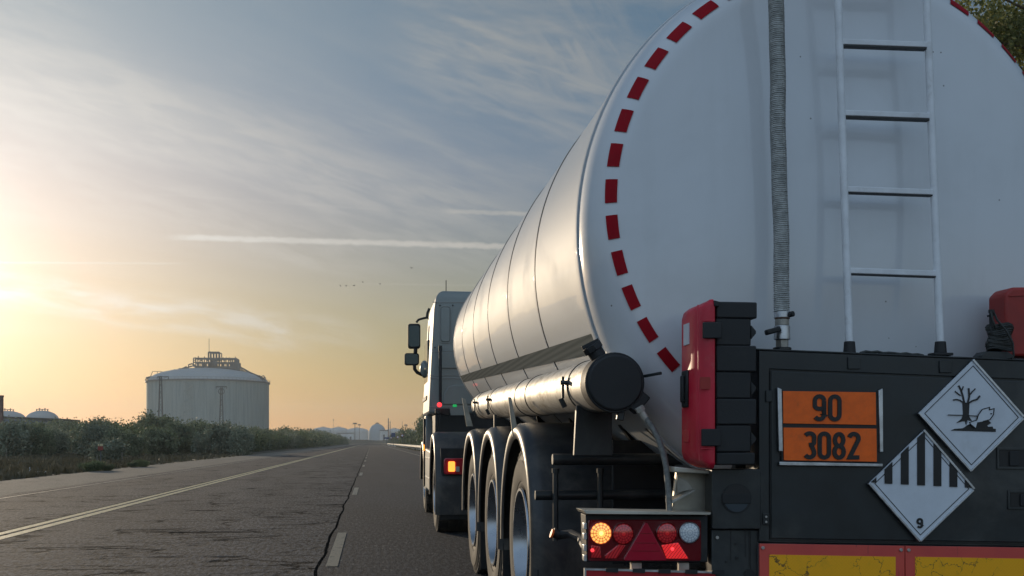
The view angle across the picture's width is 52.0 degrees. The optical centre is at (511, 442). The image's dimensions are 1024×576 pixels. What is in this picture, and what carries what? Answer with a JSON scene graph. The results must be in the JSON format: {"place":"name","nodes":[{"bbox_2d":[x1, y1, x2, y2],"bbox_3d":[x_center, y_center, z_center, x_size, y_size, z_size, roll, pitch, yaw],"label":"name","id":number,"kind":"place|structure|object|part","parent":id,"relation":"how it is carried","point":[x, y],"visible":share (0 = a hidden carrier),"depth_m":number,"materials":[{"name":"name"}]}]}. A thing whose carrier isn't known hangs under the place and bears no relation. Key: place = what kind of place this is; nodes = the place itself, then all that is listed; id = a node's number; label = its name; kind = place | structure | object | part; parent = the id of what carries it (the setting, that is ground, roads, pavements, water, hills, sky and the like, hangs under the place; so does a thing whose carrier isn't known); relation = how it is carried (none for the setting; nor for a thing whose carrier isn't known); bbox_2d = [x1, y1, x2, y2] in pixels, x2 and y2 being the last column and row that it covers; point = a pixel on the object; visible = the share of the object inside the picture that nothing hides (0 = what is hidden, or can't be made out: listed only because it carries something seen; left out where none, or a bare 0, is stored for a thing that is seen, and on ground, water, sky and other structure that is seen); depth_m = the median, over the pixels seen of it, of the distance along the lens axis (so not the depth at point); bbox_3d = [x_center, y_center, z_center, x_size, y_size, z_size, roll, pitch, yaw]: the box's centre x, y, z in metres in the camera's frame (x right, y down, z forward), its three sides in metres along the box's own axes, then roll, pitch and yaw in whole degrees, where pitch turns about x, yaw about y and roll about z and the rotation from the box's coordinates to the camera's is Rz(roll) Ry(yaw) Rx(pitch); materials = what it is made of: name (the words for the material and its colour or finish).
{"place":"outdoors","nodes":[
{"label":"outdoors","id":0,"kind":"place"},
{"bbox_2d":[4,416,79,426],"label":"long shed","id":1,"kind":"structure","parent":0,"point":[46,420],"depth_m":249.46,"materials":[{"name":"grey metal"}]},
{"bbox_2d":[157,376,168,417],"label":"lattice pylon","id":2,"kind":"object","parent":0,"point":[159,401],"visible":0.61,"depth_m":399.60,"materials":[{"name":"grey metal"}]},
{"bbox_2d":[0,444,420,480],"bbox_3d":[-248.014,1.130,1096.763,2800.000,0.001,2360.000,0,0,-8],"label":"ground","id":3,"kind":"structure","parent":0,"point":[269,451],"depth_m":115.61,"materials":[{"name":"green plant"}]},
{"bbox_2d":[0,395,3,423],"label":"brick chimney","id":4,"kind":"object","parent":3,"relation":"on","point":[1,408],"visible":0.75,"depth_m":214.54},
{"bbox_2d":[4,408,24,416],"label":"storage tank","id":5,"kind":"object","parent":3,"relation":"on","point":[10,413],"visible":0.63,"depth_m":635.56,"materials":[{"name":"grey metal"}]},
{"bbox_2d":[0,415,39,455],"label":"tamarisk bush","id":6,"kind":"object","parent":3,"relation":"on","point":[14,438],"visible":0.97,"depth_m":81.20,"materials":[{"name":"green plant"}]},
{"bbox_2d":[22,417,52,455],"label":"tamarisk bush","id":7,"kind":"object","parent":3,"relation":"on","point":[42,424],"visible":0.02,"depth_m":86.56,"materials":[{"name":"green plant"}]},
{"bbox_2d":[22,421,58,455],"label":"tamarisk bush","id":8,"kind":"object","parent":3,"relation":"on","point":[45,439],"visible":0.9,"depth_m":82.48,"materials":[{"name":"green plant"}]},
{"bbox_2d":[26,408,58,418],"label":"storage tank","id":9,"kind":"object","parent":3,"relation":"on","point":[41,414],"visible":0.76,"depth_m":634.22,"materials":[{"name":"grey metal"}]},
{"bbox_2d":[25,421,65,431],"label":"tamarisk bush","id":10,"kind":"object","parent":3,"relation":"on","point":[51,427],"visible":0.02,"depth_m":114.21,"materials":[{"name":"green plant"}]},
{"bbox_2d":[47,417,66,425],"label":"tamarisk bush","id":11,"kind":"object","parent":3,"relation":"on","point":[53,422],"visible":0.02,"depth_m":172.34,"materials":[{"name":"green plant"}]},
{"bbox_2d":[45,424,72,454],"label":"tamarisk bush","id":12,"kind":"object","parent":3,"relation":"on","point":[62,445],"visible":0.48,"depth_m":89.91,"materials":[{"name":"green plant"}]},
{"bbox_2d":[52,418,81,430],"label":"tamarisk bush","id":13,"kind":"object","parent":3,"relation":"on","point":[66,425],"visible":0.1,"depth_m":163.92,"materials":[{"name":"green plant"}]},
{"bbox_2d":[67,433,88,455],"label":"tamarisk bush","id":14,"kind":"object","parent":3,"relation":"on","point":[74,446],"visible":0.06,"depth_m":83.57,"materials":[{"name":"green plant"}]},
{"bbox_2d":[62,417,100,424],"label":"tamarisk bush","id":15,"kind":"object","parent":3,"relation":"on","point":[76,422],"visible":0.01,"depth_m":171.64,"materials":[{"name":"green plant"}]},
{"bbox_2d":[68,420,116,449],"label":"tamarisk bush","id":16,"kind":"object","parent":3,"relation":"on","point":[75,429],"visible":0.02,"depth_m":114.81,"materials":[{"name":"green plant"}]},
{"bbox_2d":[81,459,105,471],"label":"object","id":17,"kind":"object","parent":3,"relation":"on","point":[92,465],"visible":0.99,"depth_m":39.79,"materials":[{"name":"green plant"}]},
{"bbox_2d":[72,417,122,456],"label":"tamarisk bush","id":18,"kind":"object","parent":3,"relation":"on","point":[90,431],"visible":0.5,"depth_m":80.86,"materials":[{"name":"green plant"}]},
{"bbox_2d":[84,415,113,423],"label":"tamarisk bush","id":19,"kind":"object","parent":3,"relation":"on","point":[99,419],"visible":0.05,"depth_m":172.99,"materials":[{"name":"green plant"}]},
{"bbox_2d":[98,444,102,460],"bbox_3d":[-22.744,0.598,58.030,0.283,1.004,0.100,0,0,-8],"label":"marker post","id":20,"kind":"object","parent":3,"relation":"on","point":[100,447],"visible":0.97,"depth_m":57.99,"materials":[{"name":"red"}]},
{"bbox_2d":[100,463,115,470],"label":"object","id":21,"kind":"object","parent":3,"relation":"on","point":[110,467],"visible":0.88,"depth_m":40.42,"materials":[{"name":"green plant"}]},
{"bbox_2d":[85,436,131,460],"bbox_3d":[-23.146,0.403,60.148,2.489,1.590,2.504,0,0,25],"label":"tamarisk bush","id":22,"kind":"object","parent":3,"relation":"on","point":[113,448],"visible":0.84,"depth_m":59.73,"materials":[{"name":"green plant"}]},
{"bbox_2d":[84,419,142,432],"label":"tamarisk bush","id":23,"kind":"object","parent":3,"relation":"on","point":[126,427],"visible":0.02,"depth_m":115.39,"materials":[{"name":"green plant"}]},
{"bbox_2d":[97,426,143,455],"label":"tamarisk bush","id":24,"kind":"object","parent":3,"relation":"on","point":[130,438],"visible":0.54,"depth_m":79.12,"materials":[{"name":"green plant"}]},
{"bbox_2d":[100,418,142,428],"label":"tamarisk bush","id":25,"kind":"object","parent":3,"relation":"on","point":[122,423],"visible":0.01,"depth_m":122.74,"materials":[{"name":"green plant"}]},
{"bbox_2d":[126,462,138,466],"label":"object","id":26,"kind":"object","parent":3,"relation":"on","point":[132,464],"visible":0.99,"depth_m":45.91,"materials":[{"name":"green plant"}]},
{"bbox_2d":[118,430,152,454],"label":"tamarisk bush","id":27,"kind":"object","parent":3,"relation":"on","point":[143,443],"visible":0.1,"depth_m":84.38,"materials":[{"name":"green plant"}]},
{"bbox_2d":[133,459,150,466],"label":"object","id":28,"kind":"object","parent":3,"relation":"on","point":[142,463],"visible":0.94,"depth_m":46.83,"materials":[{"name":"green plant"}]},
{"bbox_2d":[135,424,155,454],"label":"tamarisk bush","id":29,"kind":"object","parent":3,"relation":"on","point":[143,431],"visible":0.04,"depth_m":96.11,"materials":[{"name":"green plant"}]},
{"bbox_2d":[128,409,177,429],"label":"tamarisk bush","id":30,"kind":"object","parent":3,"relation":"on","point":[150,419],"visible":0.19,"depth_m":114.34,"materials":[{"name":"green plant"}]},
{"bbox_2d":[129,424,178,445],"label":"tamarisk bush","id":31,"kind":"object","parent":3,"relation":"on","point":[137,432],"visible":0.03,"depth_m":99.13,"materials":[{"name":"green plant"}]},
{"bbox_2d":[138,426,180,454],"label":"tamarisk bush","id":32,"kind":"object","parent":3,"relation":"on","point":[162,441],"visible":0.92,"depth_m":86.69,"materials":[{"name":"green plant"}]},
{"bbox_2d":[162,413,184,425],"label":"tamarisk bush","id":33,"kind":"object","parent":3,"relation":"on","point":[175,419],"visible":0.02,"depth_m":133.58,"materials":[{"name":"green plant"}]},
{"bbox_2d":[161,417,209,453],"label":"tamarisk bush","id":34,"kind":"object","parent":3,"relation":"on","point":[180,431],"visible":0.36,"depth_m":103.81,"materials":[{"name":"green plant"}]},
{"bbox_2d":[177,437,195,453],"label":"tamarisk bush","id":35,"kind":"object","parent":3,"relation":"on","point":[185,445],"visible":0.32,"depth_m":101.83,"materials":[{"name":"green plant"}]},
{"bbox_2d":[188,420,209,452],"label":"tamarisk bush","id":36,"kind":"object","parent":3,"relation":"on","point":[201,427],"visible":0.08,"depth_m":101.52,"materials":[{"name":"green plant"}]},
{"bbox_2d":[190,428,217,453],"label":"tamarisk bush","id":37,"kind":"object","parent":3,"relation":"on","point":[200,443],"visible":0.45,"depth_m":96.51,"materials":[{"name":"green plant"}]},
{"bbox_2d":[145,351,269,429],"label":"storage tank","id":38,"kind":"object","parent":3,"relation":"on","point":[190,393],"visible":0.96,"depth_m":681.06,"materials":[{"name":"metal"}]},
{"bbox_2d":[204,420,234,453],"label":"tamarisk bush","id":39,"kind":"object","parent":3,"relation":"on","point":[219,436],"visible":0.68,"depth_m":95.05,"materials":[{"name":"green plant"}]},
{"bbox_2d":[207,418,234,428],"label":"tamarisk bush","id":40,"kind":"object","parent":3,"relation":"on","point":[229,422],"visible":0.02,"depth_m":135.66,"materials":[{"name":"green plant"}]},
{"bbox_2d":[226,422,257,454],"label":"tamarisk bush","id":41,"kind":"object","parent":3,"relation":"on","point":[241,438],"visible":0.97,"depth_m":91.44,"materials":[{"name":"green plant"}]},
{"bbox_2d":[230,429,270,451],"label":"tamarisk bush","id":42,"kind":"object","parent":3,"relation":"on","point":[262,443],"visible":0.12,"depth_m":126.72,"materials":[{"name":"green plant"}]},
{"bbox_2d":[249,432,263,451],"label":"tamarisk bush","id":43,"kind":"object","parent":3,"relation":"on","point":[258,439],"visible":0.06,"depth_m":119.94,"materials":[{"name":"green plant"}]},
{"bbox_2d":[248,427,273,450],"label":"tamarisk bush","id":44,"kind":"object","parent":3,"relation":"on","point":[270,441],"visible":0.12,"depth_m":139.07,"materials":[{"name":"green plant"}]},
{"bbox_2d":[260,427,283,449],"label":"tamarisk bush","id":45,"kind":"object","parent":3,"relation":"on","point":[278,442],"visible":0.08,"depth_m":153.16,"materials":[{"name":"green plant"}]},
{"bbox_2d":[268,431,280,449],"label":"tamarisk bush","id":46,"kind":"object","parent":3,"relation":"on","point":[274,437],"visible":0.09,"depth_m":145.93,"materials":[{"name":"green plant"}]},
{"bbox_2d":[273,431,287,449],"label":"tamarisk bush","id":47,"kind":"object","parent":3,"relation":"on","point":[283,439],"visible":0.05,"depth_m":160.52,"materials":[{"name":"green plant"}]},
{"bbox_2d":[275,425,292,432],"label":"tamarisk bush","id":48,"kind":"object","parent":3,"relation":"on","point":[280,430],"visible":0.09,"depth_m":232.65,"materials":[{"name":"green plant"}]},
{"bbox_2d":[281,433,292,448],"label":"tamarisk bush","id":49,"kind":"object","parent":3,"relation":"on","point":[287,440],"visible":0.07,"depth_m":168.51,"materials":[{"name":"green plant"}]},
{"bbox_2d":[283,433,298,448],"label":"tamarisk bush","id":50,"kind":"object","parent":3,"relation":"on","point":[291,444],"visible":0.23,"depth_m":176.77,"materials":[{"name":"green plant"}]},
{"bbox_2d":[287,432,303,448],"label":"tamarisk bush","id":51,"kind":"object","parent":3,"relation":"on","point":[298,439],"visible":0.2,"depth_m":184.30,"materials":[{"name":"green plant"}]},
{"bbox_2d":[287,430,311,447],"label":"tamarisk bush","id":52,"kind":"object","parent":3,"relation":"on","point":[305,435],"visible":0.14,"depth_m":201.67,"materials":[{"name":"green plant"}]},
{"bbox_2d":[299,437,311,447],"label":"tamarisk bush","id":53,"kind":"object","parent":3,"relation":"on","point":[309,443],"visible":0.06,"depth_m":211.56,"materials":[{"name":"green plant"}]},
{"bbox_2d":[293,428,320,446],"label":"tamarisk bush","id":54,"kind":"object","parent":3,"relation":"on","point":[315,438],"visible":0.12,"depth_m":230.59,"materials":[{"name":"green plant"}]},
{"bbox_2d":[310,433,323,446],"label":"tamarisk bush","id":55,"kind":"object","parent":3,"relation":"on","point":[317,440],"visible":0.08,"depth_m":250.99,"materials":[{"name":"green plant"}]},
{"bbox_2d":[310,430,329,444],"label":"tamarisk bush","id":56,"kind":"object","parent":3,"relation":"on","point":[322,434],"visible":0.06,"depth_m":296.95,"materials":[{"name":"green plant"}]},
{"bbox_2d":[312,431,328,445],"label":"tamarisk bush","id":57,"kind":"object","parent":3,"relation":"on","point":[324,442],"visible":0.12,"depth_m":285.82,"materials":[{"name":"green plant"}]},
{"bbox_2d":[310,429,330,443],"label":"tamarisk bush","id":58,"kind":"object","parent":3,"relation":"on","point":[323,434],"visible":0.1,"depth_m":308.77,"materials":[{"name":"green plant"}]},
{"bbox_2d":[314,427,330,432],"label":"storage tank","id":59,"kind":"object","parent":3,"relation":"on","point":[326,429],"visible":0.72,"depth_m":1487.89,"materials":[{"name":"grey metal"}]},
{"bbox_2d":[321,431,335,445],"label":"tamarisk bush","id":60,"kind":"object","parent":3,"relation":"on","point":[330,441],"visible":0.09,"depth_m":336.76,"materials":[{"name":"green plant"}]},
{"bbox_2d":[330,426,347,433],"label":"storage tank","id":61,"kind":"object","parent":3,"relation":"on","point":[337,429],"visible":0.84,"depth_m":1488.11,"materials":[{"name":"grey metal"}]},
{"bbox_2d":[335,433,342,444],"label":"tamarisk bush","id":62,"kind":"object","parent":3,"relation":"on","point":[339,439],"visible":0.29,"depth_m":442.42,"materials":[{"name":"green plant"}]},
{"bbox_2d":[346,427,368,439],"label":"storage tank","id":63,"kind":"object","parent":3,"relation":"on","point":[364,434],"visible":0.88,"depth_m":1487.13,"materials":[{"name":"grey metal"}]},
{"bbox_2d":[369,422,384,439],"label":"storage tank","id":64,"kind":"object","parent":3,"relation":"on","point":[374,431],"visible":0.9,"depth_m":993.19,"materials":[{"name":"grey metal"}]},
{"bbox_2d":[387,428,402,435],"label":"storage tank","id":65,"kind":"object","parent":3,"relation":"on","point":[393,430],"visible":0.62,"depth_m":1486.09,"materials":[{"name":"grey metal"}]},
{"bbox_2d":[387,443,420,449],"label":"guardrail","id":66,"kind":"object","parent":3,"relation":"on","point":[413,447],"visible":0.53,"depth_m":171.96,"materials":[{"name":"metal"}]},
{"bbox_2d":[398,425,415,444],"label":"tamarisk bush","id":67,"kind":"object","parent":3,"relation":"on","point":[402,438],"visible":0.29,"depth_m":284.53,"materials":[{"name":"green plant"}]},
{"bbox_2d":[403,429,415,444],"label":"tamarisk bush","id":68,"kind":"object","parent":3,"relation":"on","point":[407,436],"visible":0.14,"depth_m":250.44,"materials":[{"name":"green plant"}]},
{"bbox_2d":[405,430,418,444],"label":"tamarisk bush","id":69,"kind":"object","parent":3,"relation":"on","point":[409,440],"visible":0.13,"depth_m":217.25,"materials":[{"name":"green plant"}]},
{"bbox_2d":[411,425,420,444],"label":"tamarisk bush","id":70,"kind":"object","parent":3,"relation":"on","point":[416,438],"visible":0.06,"depth_m":183.89,"materials":[{"name":"green plant"}]},
{"bbox_2d":[414,415,422,444],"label":"tamarisk bush","id":71,"kind":"object","parent":3,"relation":"on","point":[419,437],"visible":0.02,"depth_m":171.45,"materials":[{"name":"green plant"}]},
{"bbox_2d":[415,413,423,440],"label":"tamarisk bush","id":72,"kind":"object","parent":3,"relation":"on","point":[419,432],"visible":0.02,"depth_m":154.15,"materials":[{"name":"green plant"}]},
{"bbox_2d":[955,0,1023,70],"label":"roadside tree","id":73,"kind":"object","parent":3,"relation":"on","point":[1007,30],"visible":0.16,"depth_m":25.13,"materials":[{"name":"green plant"}]},
{"bbox_2d":[216,386,226,422],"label":"lattice pylon","id":74,"kind":"object","parent":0,"point":[222,393],"visible":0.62,"depth_m":399.61,"materials":[{"name":"grey metal"}]},
{"bbox_2d":[337,433,353,439],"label":"warehouse","id":75,"kind":"structure","parent":0,"point":[350,436],"depth_m":1000.00,"materials":[{"name":"grey metal"}]},
{"bbox_2d":[0,444,705,575],"bbox_3d":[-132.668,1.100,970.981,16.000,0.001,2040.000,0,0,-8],"label":"road","id":76,"kind":"structure","parent":0,"point":[295,518],"depth_m":14.57,"materials":[{"name":"grey asphalt"}]},
{"bbox_2d":[0,447,336,498],"bbox_3d":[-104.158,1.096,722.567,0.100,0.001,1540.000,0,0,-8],"label":"road marking","id":77,"kind":"object","parent":76,"relation":"on","point":[124,479],"visible":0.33,"depth_m":29.30,"materials":[{"name":"paint"}]},
{"bbox_2d":[0,444,362,539],"bbox_3d":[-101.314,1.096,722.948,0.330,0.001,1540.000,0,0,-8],"label":"road marking","id":78,"kind":"object","parent":76,"relation":"on","point":[40,527],"visible":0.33,"depth_m":17.36,"materials":[{"name":"beige paint"}]},
{"bbox_2d":[326,451,368,565],"bbox_3d":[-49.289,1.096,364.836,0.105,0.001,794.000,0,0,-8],"label":"road marking","id":79,"kind":"object","parent":76,"relation":"on","point":[335,554],"visible":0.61,"depth_m":10.93,"materials":[{"name":"paint"}]},
{"bbox_2d":[404,291,493,531],"bbox_3d":[-0.008,-0.623,14.461,2.810,3.446,5.668,0,0,-8],"label":"tractor unit","id":80,"kind":"object","parent":76,"relation":"on","point":[446,429],"visible":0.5,"depth_m":14.71,"materials":[{"name":"paint"}]},
{"bbox_2d":[454,0,1023,575],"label":"tanker trailer","id":81,"kind":"object","parent":76,"relation":"on","point":[750,278],"visible":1,"depth_m":4.53,"materials":[{"name":"paint"}]},
{"bbox_3d":[1.800,0.071,4.345,1.590,0.719,0.014,0,0,-8],"label":"cabinet door","id":82,"kind":"part","parent":81,"relation":"part of","materials":[{"name":"black metal"}]},
{"bbox_2d":[973,309,1014,358],"bbox_3d":[2.041,-0.451,4.416,0.158,0.211,0.109,0,0,-8],"label":"cable coil","id":83,"kind":"object","parent":81,"relation":"on","point":[999,343],"visible":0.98,"depth_m":4.40,"materials":[{"name":"black rubber"}]},
{"bbox_2d":[348,440,388,443],"bbox_3d":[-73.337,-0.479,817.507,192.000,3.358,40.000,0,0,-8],"label":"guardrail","id":84,"kind":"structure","parent":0,"point":[367,441],"depth_m":798.08,"materials":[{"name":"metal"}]},
{"bbox_2d":[379,430,387,439],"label":"warehouse","id":85,"kind":"structure","parent":0,"point":[383,433],"depth_m":900.00,"materials":[{"name":"grey metal"}]},
{"bbox_2d":[0,0,1023,430],"label":"sky","id":86,"kind":"structure","parent":0,"point":[181,181],"materials":[{"name":"blue"}]}
]}

